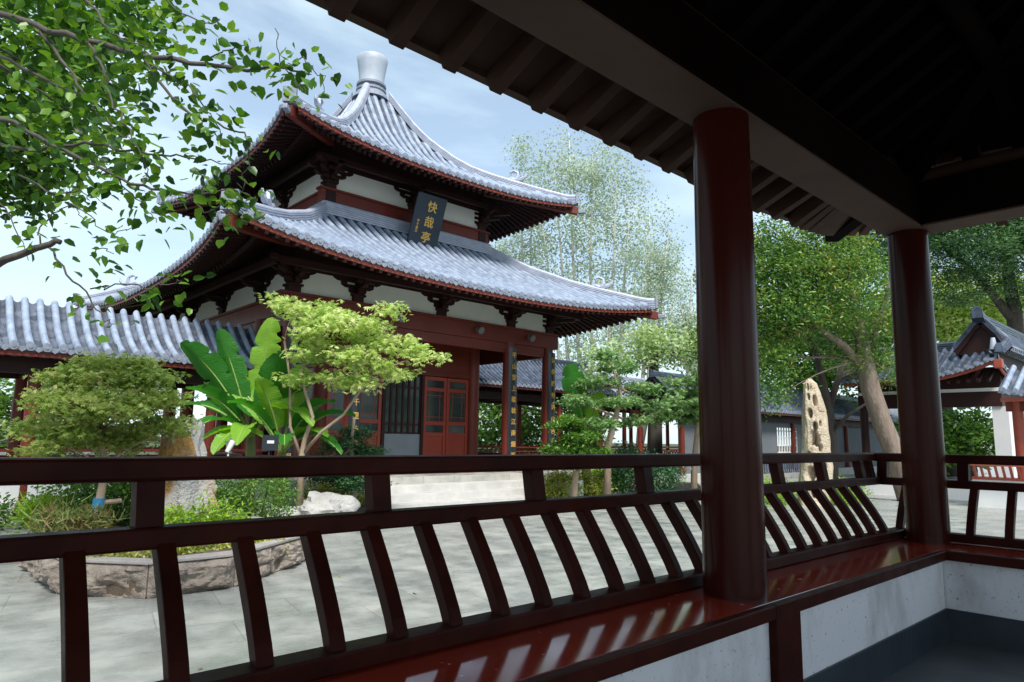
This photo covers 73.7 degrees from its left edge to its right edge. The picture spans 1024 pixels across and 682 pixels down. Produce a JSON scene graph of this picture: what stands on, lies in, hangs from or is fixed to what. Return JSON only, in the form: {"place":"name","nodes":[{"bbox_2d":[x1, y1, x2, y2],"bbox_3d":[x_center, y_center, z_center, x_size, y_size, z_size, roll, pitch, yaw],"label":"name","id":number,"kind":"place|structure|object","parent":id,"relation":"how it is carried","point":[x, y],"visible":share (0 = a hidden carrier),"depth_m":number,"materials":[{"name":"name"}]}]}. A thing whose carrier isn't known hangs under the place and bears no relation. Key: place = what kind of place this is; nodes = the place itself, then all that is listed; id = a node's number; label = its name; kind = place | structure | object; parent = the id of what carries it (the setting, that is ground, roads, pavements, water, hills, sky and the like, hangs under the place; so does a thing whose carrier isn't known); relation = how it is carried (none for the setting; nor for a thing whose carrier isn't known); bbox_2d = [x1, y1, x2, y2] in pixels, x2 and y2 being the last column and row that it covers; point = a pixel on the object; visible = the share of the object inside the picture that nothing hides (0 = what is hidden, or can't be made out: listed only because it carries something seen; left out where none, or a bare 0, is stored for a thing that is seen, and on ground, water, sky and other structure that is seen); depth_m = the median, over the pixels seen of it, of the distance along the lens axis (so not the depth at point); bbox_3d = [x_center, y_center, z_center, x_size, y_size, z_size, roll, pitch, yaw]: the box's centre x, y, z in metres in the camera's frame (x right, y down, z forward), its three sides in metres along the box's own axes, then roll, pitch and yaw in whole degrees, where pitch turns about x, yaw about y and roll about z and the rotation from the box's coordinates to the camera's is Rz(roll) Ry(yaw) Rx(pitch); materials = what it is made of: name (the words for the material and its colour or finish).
{"place":"outdoors","nodes":[
{"label":"outdoors","id":0,"kind":"place"},
{"bbox_2d":[0,436,995,466],"bbox_3d":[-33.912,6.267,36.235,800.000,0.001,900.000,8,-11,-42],"label":"ground","id":1,"kind":"structure","parent":0,"point":[228,441],"depth_m":124.35,"materials":[{"name":"grey stone"}]},
{"bbox_2d":[0,378,202,454],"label":"leafy tree","id":2,"kind":"object","parent":1,"relation":"on","point":[5,401],"visible":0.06,"depth_m":23.39,"materials":[{"name":"green plant"}]},
{"bbox_2d":[491,131,566,448],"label":"poplar tree","id":3,"kind":"object","parent":1,"relation":"on","point":[523,247],"visible":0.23,"depth_m":43.74,"materials":[{"name":"green plant"}]},
{"bbox_2d":[478,359,616,453],"bbox_3d":[0.269,3.116,29.164,8.910,5.160,3.647,8,-11,-42],"label":"tiled gallery","id":4,"kind":"object","parent":1,"relation":"on","point":[529,380],"visible":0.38,"depth_m":28.84,"materials":[{"name":"tile"}]},
{"bbox_2d":[478,393,625,453],"bbox_3d":[0.737,3.322,34.133,10.114,6.252,7.120,2,-8,-8],"label":"leafy tree","id":5,"kind":"object","parent":1,"relation":"on","point":[530,432],"visible":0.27,"depth_m":32.76,"materials":[{"name":"green plant"}]},
{"bbox_2d":[516,121,681,444],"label":"poplar tree","id":6,"kind":"object","parent":1,"relation":"on","point":[589,167],"visible":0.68,"depth_m":41.58,"materials":[{"name":"green plant"}]},
{"bbox_2d":[596,190,694,445],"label":"poplar tree","id":7,"kind":"object","parent":1,"relation":"on","point":[666,265],"visible":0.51,"depth_m":45.51,"materials":[{"name":"green plant"}]},
{"bbox_2d":[660,261,697,374],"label":"poplar tree","id":8,"kind":"object","parent":1,"relation":"on","point":[689,314],"visible":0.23,"depth_m":47.87,"materials":[{"name":"green plant"}]},
{"bbox_2d":[593,373,790,453],"bbox_3d":[13.426,5.333,42.068,26.806,4.830,3.047,8,-11,-42],"label":"tiled gallery","id":9,"kind":"object","parent":1,"relation":"on","point":[627,379],"visible":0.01,"depth_m":35.70,"materials":[{"name":"grey tile"}]},
{"bbox_2d":[0,467,1023,681],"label":"courtyard paving","id":10,"kind":"structure","parent":0,"point":[124,639],"depth_m":6.50,"materials":[{"name":"grey stone"}]},
{"bbox_2d":[0,452,90,454],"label":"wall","id":11,"kind":"structure","parent":10,"relation":"on","point":[4,453],"depth_m":15.09,"materials":[{"name":"white paint"}]},
{"bbox_2d":[0,485,130,532],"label":"shrub border","id":12,"kind":"object","parent":10,"relation":"on","point":[4,506],"visible":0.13,"depth_m":10.74,"materials":[{"name":"plant"}]},
{"bbox_2d":[0,294,266,522],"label":"tiled gallery","id":13,"kind":"object","parent":10,"relation":"on","point":[39,334],"visible":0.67,"depth_m":12.94,"materials":[{"name":"grey tile"}]},
{"bbox_2d":[18,514,304,598],"bbox_3d":[-3.997,2.484,8.297,3.226,0.335,4.075,8,-11,-42],"label":"stone planter","id":14,"kind":"object","parent":10,"relation":"on","point":[133,577],"visible":0.32,"depth_m":6.54,"materials":[{"name":"stone"}]},
{"bbox_2d":[0,485,77,532],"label":"grass clump","id":15,"kind":"object","parent":14,"relation":"on","point":[44,499],"visible":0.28,"depth_m":8.58,"materials":[{"name":"green plant"}]},
{"bbox_2d":[14,492,128,533],"bbox_3d":[-5.124,2.124,7.981,1.223,0.799,0.994,8,-11,-42],"label":"grass clump","id":16,"kind":"object","parent":14,"relation":"on","point":[61,520],"visible":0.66,"depth_m":7.89,"materials":[{"name":"green plant"}]},
{"bbox_2d":[28,451,131,526],"bbox_3d":[-5.418,2.019,9.243,1.837,1.196,1.683,8,-11,-42],"label":"bush","id":17,"kind":"object","parent":14,"relation":"in","point":[121,490],"visible":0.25,"depth_m":9.00,"materials":[{"name":"green plant"}]},
{"bbox_2d":[0,350,203,527],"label":"maple tree","id":18,"kind":"object","parent":14,"relation":"on","point":[83,407],"visible":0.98,"depth_m":8.31,"materials":[{"name":"green plant"}]},
{"bbox_2d":[158,419,217,523],"bbox_3d":[-4.372,1.986,9.224,0.898,1.873,0.673,8,-11,-42],"label":"garden rock","id":19,"kind":"object","parent":14,"relation":"in","point":[189,491],"visible":0.27,"depth_m":9.03,"materials":[{"name":"stone"}]},
{"bbox_2d":[86,515,292,558],"bbox_3d":[-3.262,2.199,7.375,1.172,0.453,2.649,-2,-9,21],"label":"bush","id":20,"kind":"object","parent":14,"relation":"on","point":[184,550],"visible":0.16,"depth_m":7.01,"materials":[{"name":"green plant"}]},
{"bbox_2d":[164,487,262,523],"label":"bush","id":21,"kind":"object","parent":14,"relation":"in","point":[211,511],"visible":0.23,"depth_m":8.03,"materials":[{"name":"green plant"}]},
{"bbox_2d":[0,0,351,349],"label":"foreground tree","id":22,"kind":"object","parent":10,"relation":"on","point":[66,31],"visible":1,"depth_m":4.80,"materials":[{"name":"green plant"}]},
{"bbox_2d":[122,506,365,516],"bbox_3d":[-4.483,3.157,12.223,4.450,0.130,2.700,8,-11,-42],"label":"planting bed","id":23,"kind":"object","parent":10,"relation":"on","point":[361,508],"depth_m":13.16,"materials":[{"name":"soil"}]},
{"bbox_2d":[185,416,206,455],"bbox_3d":[-5.160,2.189,10.738,0.658,2.015,0.710,8,-11,-42],"label":"garden rock","id":24,"kind":"object","parent":23,"relation":"on","point":[199,444],"visible":0.07,"depth_m":10.85,"materials":[{"name":"white stone"}]},
{"bbox_2d":[224,440,235,500],"bbox_3d":[-4.636,2.282,11.144,0.166,1.329,0.100,8,-11,-42],"label":"garden light","id":25,"kind":"object","parent":23,"relation":"on","point":[231,444],"visible":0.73,"depth_m":11.19,"materials":[{"name":"white metal"}]},
{"bbox_2d":[170,317,347,511],"bbox_3d":[-4.596,1.294,12.253,3.480,3.610,1.192,-1,-8,10],"label":"banana plant","id":26,"kind":"object","parent":23,"relation":"on","point":[225,371],"visible":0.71,"depth_m":12.53,"materials":[{"name":"green plant"}]},
{"bbox_2d":[261,435,278,502],"bbox_3d":[-4.127,2.302,11.530,0.280,1.414,0.059,8,-11,-42],"label":"garden sign","id":27,"kind":"object","parent":23,"relation":"on","point":[269,443],"visible":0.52,"depth_m":11.59,"materials":[{"name":"grey metal"}]},
{"bbox_2d":[258,506,300,516],"bbox_3d":[-3.880,3.026,11.601,1.155,0.455,0.551,8,-11,-42],"label":"garden rock","id":28,"kind":"object","parent":23,"relation":"on","point":[297,512],"visible":0.06,"depth_m":11.51,"materials":[{"name":"white stone"}]},
{"bbox_2d":[204,364,355,507],"bbox_3d":[-4.317,1.712,12.202,3.030,2.778,0.925,0,-8,6],"label":"banana plant","id":29,"kind":"object","parent":23,"relation":"on","point":[264,410],"visible":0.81,"depth_m":12.28,"materials":[{"name":"green plant"}]},
{"bbox_2d":[297,491,359,514],"bbox_3d":[-3.262,2.984,12.035,1.165,0.685,0.857,8,-11,-42],"label":"garden rock","id":30,"kind":"object","parent":23,"relation":"on","point":[315,502],"visible":0.48,"depth_m":11.84,"materials":[{"name":"white stone"}]},
{"bbox_2d":[295,477,364,505],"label":"bush","id":31,"kind":"object","parent":23,"relation":"on","point":[329,489],"visible":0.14,"depth_m":13.63,"materials":[{"name":"green plant"}]},
{"bbox_2d":[304,417,398,497],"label":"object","id":32,"kind":"object","parent":23,"relation":"on","point":[349,446],"visible":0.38,"depth_m":12.78,"materials":[{"name":"green plant"}]},
{"bbox_2d":[258,290,452,505],"bbox_3d":[-2.811,1.057,11.617,3.638,3.946,1.438,0,-8,7],"label":"maple tree","id":33,"kind":"object","parent":23,"relation":"on","point":[335,322],"visible":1,"depth_m":11.72,"materials":[{"name":"green plant"}]},
{"bbox_2d":[215,478,309,519],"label":"bush","id":34,"kind":"object","parent":10,"relation":"on","point":[240,493],"visible":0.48,"depth_m":10.26,"materials":[{"name":"green plant"}]},
{"bbox_2d":[72,51,664,508],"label":"pavilion","id":35,"kind":"structure","parent":10,"relation":"on","point":[380,197],"depth_m":17.96,"materials":[{"name":"tile"}]},
{"bbox_2d":[240,412,247,452],"bbox_3d":[-7.618,2.294,19.769,0.080,2.520,0.770,8,-11,-42],"label":"door leaf","id":36,"kind":"structure","parent":35,"relation":"in","point":[243,444],"depth_m":19.85,"materials":[{"name":"red wood"}]},
{"bbox_2d":[293,441,297,455],"bbox_3d":[-5.653,2.018,17.655,0.080,2.520,0.770,8,-11,-42],"label":"door leaf","id":37,"kind":"structure","parent":35,"relation":"in","point":[294,448],"depth_m":17.38,"materials":[{"name":"red wood"}]},
{"bbox_2d":[297,368,312,455],"bbox_3d":[-5.117,1.943,17.079,0.080,2.520,0.770,8,-11,-42],"label":"door leaf","id":38,"kind":"structure","parent":35,"relation":"in","point":[309,392],"depth_m":17.14,"materials":[{"name":"red wood"}]},
{"bbox_2d":[325,368,344,455],"bbox_3d":[-4.305,1.949,17.045,0.770,2.520,0.080,8,-11,-42],"label":"door leaf","id":39,"kind":"structure","parent":35,"relation":"in","point":[339,396],"depth_m":16.98,"materials":[{"name":"red wood"}]},
{"bbox_2d":[359,371,382,454],"bbox_3d":[-3.724,2.034,17.574,0.770,2.520,0.080,8,-11,-42],"label":"door leaf","id":40,"kind":"structure","parent":35,"relation":"in","point":[371,405],"depth_m":17.68,"materials":[{"name":"red wood"}]},
{"bbox_2d":[384,374,421,433],"bbox_3d":[-2.942,1.692,18.346,1.200,1.600,0.060,8,-11,-42],"label":"lattice window","id":41,"kind":"structure","parent":35,"relation":"in","point":[403,399],"depth_m":18.35,"materials":[{"name":"wood"}]},
{"bbox_2d":[423,376,446,454],"bbox_3d":[-2.173,2.260,18.986,0.770,2.520,0.080,8,-11,-42],"label":"door leaf","id":42,"kind":"structure","parent":35,"relation":"in","point":[434,429],"depth_m":19.01,"materials":[{"name":"red wood"}]},
{"bbox_2d":[445,378,468,454],"bbox_3d":[-1.592,2.345,19.515,0.770,2.520,0.080,8,-11,-42],"label":"door leaf","id":43,"kind":"structure","parent":35,"relation":"in","point":[457,389],"depth_m":19.53,"materials":[{"name":"red wood"}]},
{"bbox_2d":[0,0,1023,681],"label":"covered gallery","id":44,"kind":"object","parent":10,"relation":"on","point":[898,124],"visible":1,"depth_m":2.63,"materials":[{"name":"wood"}]},
{"bbox_2d":[544,470,595,497],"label":"bush","id":45,"kind":"object","parent":10,"relation":"on","point":[553,490],"visible":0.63,"depth_m":16.30,"materials":[{"name":"green plant"}]},
{"bbox_2d":[566,480,582,496],"bbox_3d":[1.508,3.581,16.456,0.440,0.450,0.200,8,-11,-42],"label":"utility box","id":46,"kind":"object","parent":10,"relation":"on","point":[580,482],"visible":0.27,"depth_m":16.36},
{"bbox_2d":[536,413,615,496],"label":"pruned pine","id":47,"kind":"object","parent":10,"relation":"on","point":[572,426],"visible":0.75,"depth_m":15.62,"materials":[{"name":"green plant"}]},
{"bbox_2d":[552,347,676,494],"bbox_3d":[2.551,1.965,16.518,3.256,3.699,1.710,4,-9,-20],"label":"pruned tree","id":48,"kind":"object","parent":10,"relation":"on","point":[608,362],"visible":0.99,"depth_m":16.52,"materials":[{"name":"green plant"}]},
{"bbox_2d":[570,467,678,478],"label":"hedge","id":49,"kind":"object","parent":10,"relation":"on","point":[593,470],"visible":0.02,"depth_m":24.96,"materials":[{"name":"green plant"}]},
{"bbox_2d":[568,318,697,453],"bbox_3d":[5.942,2.364,29.606,7.774,6.964,4.218,2,-8,-6],"label":"leafy tree","id":50,"kind":"object","parent":10,"relation":"on","point":[651,341],"visible":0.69,"depth_m":29.61,"materials":[{"name":"green plant"}]},
{"bbox_2d":[614,481,700,490],"bbox_3d":[3.107,4.578,21.288,7.950,0.120,6.900,8,-11,-42],"label":"planting bed","id":51,"kind":"object","parent":10,"relation":"on","point":[686,485],"depth_m":21.96,"materials":[{"name":"green plant"}]},
{"bbox_2d":[557,469,616,495],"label":"bush","id":52,"kind":"object","parent":51,"relation":"on","point":[598,488],"visible":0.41,"depth_m":16.90,"materials":[{"name":"green plant"}]},
{"bbox_2d":[559,363,621,495],"bbox_3d":[1.962,2.232,17.058,1.607,3.310,0.815,-1,-8,11],"label":"banana plant","id":53,"kind":"object","parent":51,"relation":"on","point":[570,372],"visible":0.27,"depth_m":17.19,"materials":[{"name":"green plant"}]},
{"bbox_2d":[593,469,635,493],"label":"bush","id":54,"kind":"object","parent":51,"relation":"on","point":[615,487],"visible":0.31,"depth_m":17.55,"materials":[{"name":"green plant"}]},
{"bbox_2d":[611,487,634,493],"bbox_3d":[2.876,4.048,18.053,1.523,0.382,0.724,8,-11,-42],"label":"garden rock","id":55,"kind":"object","parent":51,"relation":"on","point":[621,491],"visible":0.07,"depth_m":17.72,"materials":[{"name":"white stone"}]},
{"bbox_2d":[600,439,691,492],"bbox_3d":[3.470,3.408,17.942,2.626,1.666,1.722,5,-9,-29],"label":"bush","id":56,"kind":"object","parent":51,"relation":"on","point":[670,473],"visible":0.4,"depth_m":17.79,"materials":[{"name":"green plant"}]},
{"bbox_2d":[621,370,971,482],"bbox_3d":[19.498,5.247,38.621,38.500,4.190,3.120,8,-11,-42],"label":"tiled gallery","id":57,"kind":"object","parent":10,"relation":"on","point":[848,431],"visible":0.2,"depth_m":31.00,"materials":[{"name":"tile"}]},
{"bbox_2d":[777,428,797,452],"bbox_3d":[12.555,4.601,31.187,2.050,1.250,0.050,8,-11,-42],"label":"lattice window","id":58,"kind":"structure","parent":57,"relation":"in","point":[778,430],"depth_m":31.07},
{"bbox_2d":[677,213,940,500],"bbox_3d":[8.110,0.144,18.147,7.406,8.300,4.468,2,-8,-7],"label":"broadleaf tree","id":59,"kind":"object","parent":10,"relation":"on","point":[792,297],"visible":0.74,"depth_m":17.77,"materials":[{"name":"green plant"}]},
{"bbox_2d":[797,379,833,505],"bbox_3d":[7.595,2.538,17.231,1.005,3.150,0.841,8,-11,-42],"label":"scholar rock","id":60,"kind":"object","parent":10,"relation":"on","point":[815,435],"visible":0.73,"depth_m":16.95,"materials":[{"name":"stone"}]},
{"bbox_2d":[764,470,877,506],"bbox_3d":[6.896,3.857,17.121,5.332,1.234,2.260,4,-9,-18],"label":"bush","id":61,"kind":"object","parent":10,"relation":"on","point":[782,499],"visible":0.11,"depth_m":17.00,"materials":[{"name":"green plant"}]},
{"bbox_2d":[695,274,951,417],"bbox_3d":[16.424,1.507,35.914,13.288,10.765,7.771,0,-8,4],"label":"leafy tree","id":62,"kind":"object","parent":10,"relation":"on","point":[829,376],"visible":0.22,"depth_m":34.85,"materials":[{"name":"green plant"}]},
{"bbox_2d":[801,321,894,478],"bbox_3d":[10.266,2.096,20.731,3.862,5.100,2.482,8,-11,-42],"label":"slender tree","id":63,"kind":"object","parent":10,"relation":"on","point":[829,400],"visible":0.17,"depth_m":20.37,"materials":[{"name":"brown plant"}]},
{"bbox_2d":[808,217,1023,333],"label":"feathery tree","id":64,"kind":"object","parent":10,"relation":"on","point":[1003,246],"visible":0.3,"depth_m":26.81,"materials":[{"name":"green plant"}]},
{"bbox_2d":[840,306,1023,499],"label":"garden hall","id":65,"kind":"structure","parent":10,"relation":"on","point":[968,377],"depth_m":19.35,"materials":[{"name":"tile"}]},
{"bbox_2d":[874,407,995,479],"bbox_3d":[20.242,4.386,30.993,7.134,3.829,5.713,1,-8,1],"label":"leafy tree","id":66,"kind":"object","parent":10,"relation":"on","point":[959,437],"visible":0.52,"depth_m":30.06,"materials":[{"name":"green plant"}]},
{"bbox_2d":[873,263,1023,476],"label":"leafy tree","id":67,"kind":"object","parent":10,"relation":"on","point":[955,325],"visible":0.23,"depth_m":32.89,"materials":[{"name":"green plant"}]},
{"bbox_2d":[970,365,1023,509],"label":"pavilion","id":68,"kind":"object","parent":10,"relation":"on","point":[1012,383],"visible":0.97,"depth_m":16.70,"materials":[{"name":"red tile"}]},
{"bbox_2d":[0,0,1023,448],"label":"sky","id":69,"kind":"structure","parent":0,"point":[460,113],"materials":[{"name":"blue"}]},
{"bbox_2d":[632,370,698,488],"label":"tree","id":70,"kind":"object","parent":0,"point":[685,400],"visible":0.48,"depth_m":18.26,"materials":[{"name":"green plant"}]}
]}

